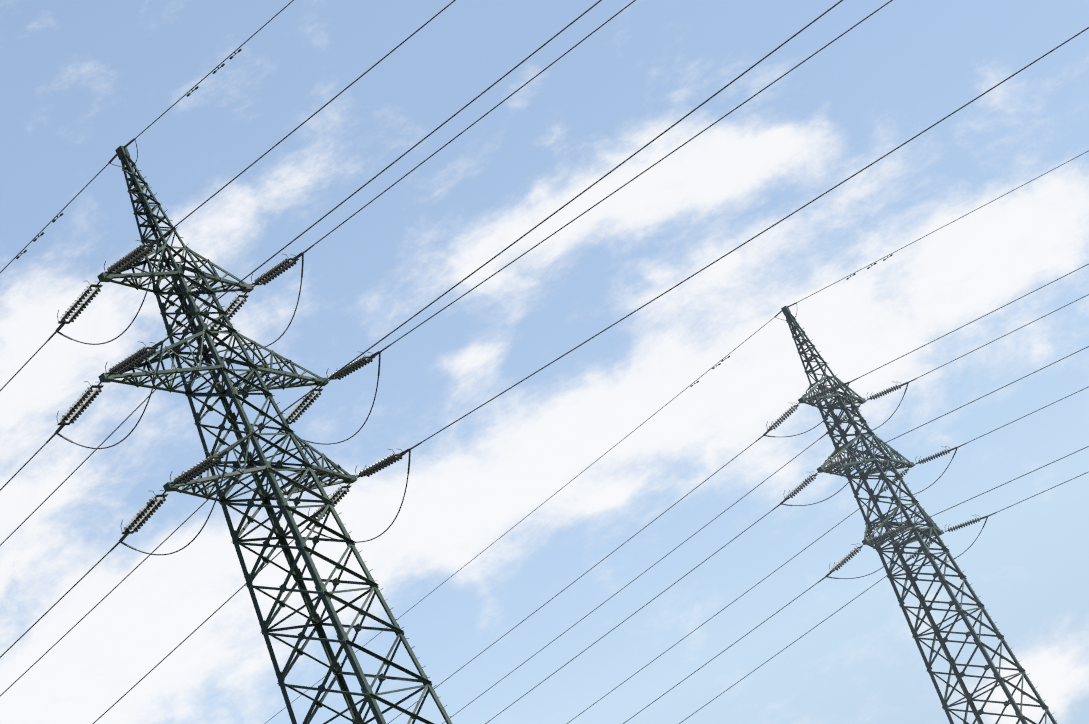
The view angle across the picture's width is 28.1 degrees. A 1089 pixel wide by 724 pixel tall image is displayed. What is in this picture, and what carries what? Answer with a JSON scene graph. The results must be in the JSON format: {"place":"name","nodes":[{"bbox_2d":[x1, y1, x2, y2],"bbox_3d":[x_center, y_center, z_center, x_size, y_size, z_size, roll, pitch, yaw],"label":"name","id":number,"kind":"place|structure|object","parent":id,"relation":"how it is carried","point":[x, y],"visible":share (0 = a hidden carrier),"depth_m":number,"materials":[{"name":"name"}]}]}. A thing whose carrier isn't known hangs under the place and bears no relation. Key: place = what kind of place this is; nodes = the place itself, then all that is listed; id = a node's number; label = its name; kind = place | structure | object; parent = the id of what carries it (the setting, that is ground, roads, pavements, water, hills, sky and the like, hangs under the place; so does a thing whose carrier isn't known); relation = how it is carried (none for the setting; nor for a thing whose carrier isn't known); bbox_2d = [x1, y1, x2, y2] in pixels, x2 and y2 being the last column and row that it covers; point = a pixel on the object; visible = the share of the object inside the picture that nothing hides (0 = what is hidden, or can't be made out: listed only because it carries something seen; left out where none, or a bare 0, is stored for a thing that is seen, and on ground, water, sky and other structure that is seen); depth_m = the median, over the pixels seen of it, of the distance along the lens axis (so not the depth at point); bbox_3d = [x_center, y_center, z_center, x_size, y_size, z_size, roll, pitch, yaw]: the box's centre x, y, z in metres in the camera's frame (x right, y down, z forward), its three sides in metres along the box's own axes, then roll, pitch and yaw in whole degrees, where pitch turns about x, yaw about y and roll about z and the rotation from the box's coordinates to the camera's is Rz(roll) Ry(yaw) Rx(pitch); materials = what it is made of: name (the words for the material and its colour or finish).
{"place":"outdoors","nodes":[
{"label":"outdoors","id":0,"kind":"place"},
{"bbox_2d":[0,0,1088,723],"label":"sky","id":1,"kind":"structure","parent":0,"point":[80,80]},
{"label":"ground","id":2,"kind":"structure","parent":0,"visible":0},
{"bbox_2d":[0,0,1088,723],"bbox_3d":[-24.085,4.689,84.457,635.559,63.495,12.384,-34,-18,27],"label":"pylon","id":3,"kind":"object","parent":2,"relation":"on","point":[198,332],"visible":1,"depth_m":75.13,"materials":[{"name":"metal"}]},
{"bbox_3d":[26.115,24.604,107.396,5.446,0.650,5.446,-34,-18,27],"label":"footing","id":4,"kind":"object","parent":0,"visible":0},
{"bbox_2d":[266,151,1088,723],"bbox_3d":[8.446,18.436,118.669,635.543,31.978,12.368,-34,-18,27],"label":"pylon","id":5,"kind":"object","parent":4,"relation":"on","point":[826,391],"visible":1,"depth_m":112.34,"materials":[{"name":"metal"}]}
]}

